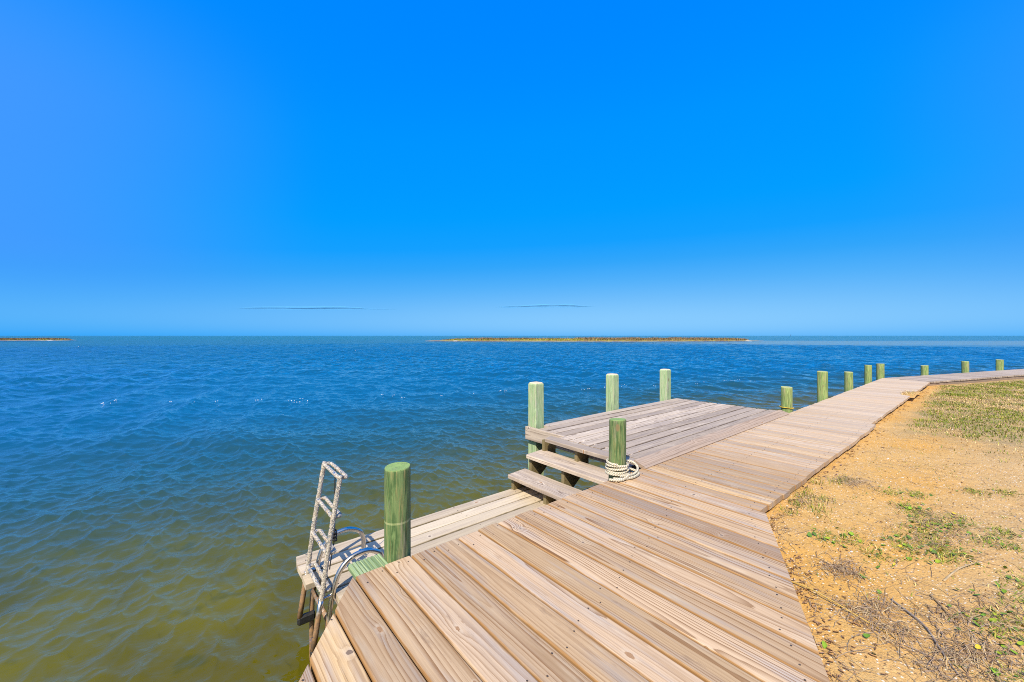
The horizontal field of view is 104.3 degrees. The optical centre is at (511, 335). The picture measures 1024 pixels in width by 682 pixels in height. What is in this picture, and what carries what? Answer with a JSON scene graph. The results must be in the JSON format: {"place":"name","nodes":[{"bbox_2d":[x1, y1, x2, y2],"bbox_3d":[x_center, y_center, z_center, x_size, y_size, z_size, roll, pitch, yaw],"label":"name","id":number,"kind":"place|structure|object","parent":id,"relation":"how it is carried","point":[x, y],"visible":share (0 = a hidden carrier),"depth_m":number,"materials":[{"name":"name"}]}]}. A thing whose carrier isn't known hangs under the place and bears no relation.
{"place":"outdoors","nodes":[
{"label":"outdoors","id":0,"kind":"place"},
{"bbox_2d":[0,339,68,340],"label":"island","id":1,"kind":"structure","parent":0,"point":[34,340],"depth_m":182.57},
{"bbox_2d":[0,337,71,339],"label":"marsh grass","id":2,"kind":"structure","parent":1,"relation":"on","point":[43,338],"depth_m":186.66,"materials":[{"name":"green plant"}]},
{"bbox_2d":[0,336,1023,681],"bbox_3d":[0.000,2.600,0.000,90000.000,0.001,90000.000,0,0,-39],"label":"water","id":3,"kind":"structure","parent":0,"point":[174,620],"depth_m":7.62,"materials":[{"name":"blue liquid"}]},
{"bbox_2d":[384,462,410,562],"bbox_3d":[-0.635,2.059,2.203,0.144,2.682,0.147,0,0,-39],"label":"piling","id":4,"kind":"object","parent":3,"relation":"in","point":[397,510],"visible":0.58,"depth_m":2.15,"materials":[{"name":"green wood"}]},
{"bbox_2d":[296,486,547,604],"bbox_3d":[-0.422,2.623,3.305,2.307,1.955,1.017,0,0,-39],"label":"dock","id":5,"kind":"object","parent":3,"relation":"on","point":[429,531],"visible":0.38,"depth_m":3.42,"materials":[{"name":"brown wood"}]},
{"bbox_2d":[297,461,383,661],"bbox_3d":[-1.181,1.599,2.765,0.494,1.402,0.453,0,0,-39],"label":"swim ladder","id":6,"kind":"object","parent":5,"relation":"attached to","point":[327,548],"visible":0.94,"depth_m":2.68,"materials":[{"name":"silver metal"}]},
{"bbox_2d":[528,382,543,475],"bbox_3d":[0.308,1.998,5.116,0.145,2.803,0.145,0,0,-39],"label":"dock post","id":7,"kind":"object","parent":3,"relation":"in","point":[535,404],"visible":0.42,"depth_m":5.07,"materials":[{"name":"green wood"}]},
{"bbox_2d":[606,373,618,411],"bbox_3d":[1.581,2.000,6.279,0.145,2.800,0.145,0,0,-39],"label":"dock post","id":8,"kind":"object","parent":3,"relation":"in","point":[612,391],"visible":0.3,"depth_m":6.23,"materials":[{"name":"green wood"}]},
{"bbox_2d":[608,418,625,480],"bbox_3d":[0.893,2.058,3.433,0.177,2.684,0.158,0,0,-39],"label":"piling","id":9,"kind":"object","parent":3,"relation":"in","point":[617,440],"visible":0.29,"depth_m":3.38,"materials":[{"name":"green wood"}]},
{"bbox_2d":[660,369,670,400],"bbox_3d":[2.805,2.005,7.288,0.145,2.790,0.145,0,0,-39],"label":"dock post","id":10,"kind":"object","parent":3,"relation":"in","point":[665,384],"visible":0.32,"depth_m":7.24,"materials":[{"name":"green wood"}]},
{"bbox_2d":[781,386,792,412],"bbox_3d":[4.410,2.110,6.395,0.166,2.581,0.167,0,0,-39],"label":"piling","id":11,"kind":"object","parent":3,"relation":"in","point":[787,396],"visible":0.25,"depth_m":6.33,"materials":[{"name":"green wood"}]},
{"bbox_2d":[817,371,827,402],"bbox_3d":[5.992,2.043,7.691,0.181,2.714,0.179,0,0,-39],"label":"piling","id":12,"kind":"object","parent":3,"relation":"in","point":[822,385],"visible":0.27,"depth_m":7.63,"materials":[{"name":"green wood"}]},
{"bbox_2d":[844,371,852,391],"bbox_3d":[7.683,2.111,9.072,0.178,2.578,0.177,0,0,-39],"label":"piling","id":13,"kind":"object","parent":3,"relation":"in","point":[848,381],"visible":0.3,"depth_m":9.02,"materials":[{"name":"green wood"}]},
{"bbox_2d":[864,365,871,384],"bbox_3d":[9.336,2.083,10.442,0.186,2.634,0.161,0,0,-39],"label":"piling","id":14,"kind":"object","parent":3,"relation":"in","point":[867,374],"visible":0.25,"depth_m":10.40,"materials":[{"name":"green wood"}]},
{"bbox_2d":[876,364,884,379],"bbox_3d":[10.690,2.103,11.559,0.187,2.593,0.182,0,0,-39],"label":"piling","id":15,"kind":"object","parent":3,"relation":"in","point":[880,371],"visible":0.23,"depth_m":11.49,"materials":[{"name":"green wood"}]},
{"bbox_2d":[920,365,928,375],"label":"piling","id":16,"kind":"object","parent":3,"relation":"in","point":[924,369],"visible":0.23,"depth_m":12.27,"materials":[{"name":"green wood"}]},
{"bbox_2d":[961,361,968,372],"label":"piling","id":17,"kind":"object","parent":3,"relation":"in","point":[964,366],"visible":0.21,"depth_m":13.18,"materials":[{"name":"green wood"}]},
{"bbox_2d":[995,359,1003,370],"bbox_3d":[17.241,2.122,14.081,0.192,2.557,0.192,0,0,-39],"label":"piling","id":18,"kind":"object","parent":3,"relation":"in","point":[999,364],"visible":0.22,"depth_m":14.02,"materials":[{"name":"green wood"}]},
{"bbox_2d":[0,0,1023,335],"label":"sky","id":19,"kind":"structure","parent":0,"point":[168,167],"materials":[{"name":"blue"}]},
{"bbox_2d":[429,340,758,341],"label":"island","id":20,"kind":"structure","parent":0,"point":[593,341],"depth_m":155.69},
{"bbox_2d":[444,337,748,340],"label":"marsh grass","id":21,"kind":"structure","parent":20,"relation":"on","point":[623,338],"depth_m":161.06,"materials":[{"name":"green plant"}]},
{"bbox_2d":[765,379,1023,681],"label":"ground","id":22,"kind":"structure","parent":0,"point":[909,442],"depth_m":2.49,"materials":[{"name":"beige sand"}]},
{"bbox_2d":[299,369,1023,681],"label":"boardwalk","id":23,"kind":"structure","parent":22,"relation":"on","point":[674,570],"depth_m":1.91,"materials":[{"name":"brown wood"}]},
{"bbox_2d":[605,458,639,481],"bbox_3d":[0.932,1.138,3.421,0.408,0.127,0.265,0,0,-39],"label":"mooring rope","id":24,"kind":"object","parent":23,"relation":"on","point":[623,475],"visible":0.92,"depth_m":3.35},
{"bbox_2d":[525,398,789,471],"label":"raised platform","id":25,"kind":"structure","parent":23,"relation":"attached to","point":[659,432],"depth_m":5.02,"materials":[{"name":"brown wood"}]},
{"bbox_2d":[508,436,634,504],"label":"dock steps","id":26,"kind":"structure","parent":25,"relation":"attached to","point":[573,471],"depth_m":4.08,"materials":[{"name":"brown wood"}]},
{"bbox_2d":[900,389,924,397],"bbox_3d":[8.284,1.185,8.290,1.888,0.053,0.462,0,0,-39],"label":"sand spill","id":27,"kind":"object","parent":23,"relation":"on","point":[912,394],"visible":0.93,"depth_m":8.16,"materials":[{"name":"beige sand"}]},
{"bbox_2d":[791,581,895,637],"bbox_3d":[1.493,1.236,1.830,0.012,0.028,0.420,0,0,-24],"label":"reed stalk","id":28,"kind":"object","parent":22,"relation":"on","point":[836,603],"visible":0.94,"depth_m":1.84,"materials":[{"name":"brown plant"}]},
{"bbox_2d":[770,391,1023,681],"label":"leaf litter","id":29,"kind":"object","parent":22,"relation":"on","point":[818,624],"visible":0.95,"depth_m":1.88,"materials":[{"name":"brown plant"}]},
{"bbox_2d":[771,432,1023,681],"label":"dry stems","id":30,"kind":"object","parent":22,"relation":"on","point":[868,613],"visible":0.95,"depth_m":1.74,"materials":[{"name":"brown plant"}]},
{"bbox_2d":[777,447,1023,681],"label":"beach weeds","id":31,"kind":"object","parent":22,"relation":"on","point":[912,548],"visible":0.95,"depth_m":2.43,"materials":[{"name":"green plant"}]},
{"bbox_2d":[781,416,1023,681],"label":"shell fragments","id":32,"kind":"object","parent":22,"relation":"on","point":[914,541],"visible":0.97,"depth_m":2.37,"materials":[{"name":"white"}]},
{"bbox_2d":[807,487,1023,676],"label":"ground cover leaves","id":33,"kind":"object","parent":22,"relation":"on","point":[866,635],"visible":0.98,"depth_m":2.20,"materials":[{"name":"green plant"}]},
{"bbox_2d":[890,599,962,679],"bbox_3d":[1.739,1.252,1.669,0.040,0.019,0.476,0,0,20],"label":"driftwood stick","id":34,"kind":"object","parent":22,"relation":"on","point":[911,614],"visible":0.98,"depth_m":1.71,"materials":[{"name":"wood"}]},
{"bbox_2d":[930,594,958,627],"bbox_3d":[1.957,1.243,1.802,0.011,0.013,0.232,0,0,25],"label":"dry reed","id":35,"kind":"object","parent":22,"relation":"on","point":[943,609],"visible":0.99,"depth_m":1.81,"materials":[{"name":"brown plant"}]},
{"bbox_2d":[943,561,979,581],"bbox_3d":[2.374,1.236,2.105,0.415,0.021,0.014,0,0,-25],"label":"straw stem","id":36,"kind":"object","parent":22,"relation":"on","point":[949,575],"visible":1,"depth_m":2.07,"materials":[{"name":"beige plant"}]},
{"bbox_2d":[904,380,1023,461],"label":"lawn grass","id":37,"kind":"structure","parent":0,"point":[985,396],"depth_m":6.80,"materials":[{"name":"green plant"}]}
]}

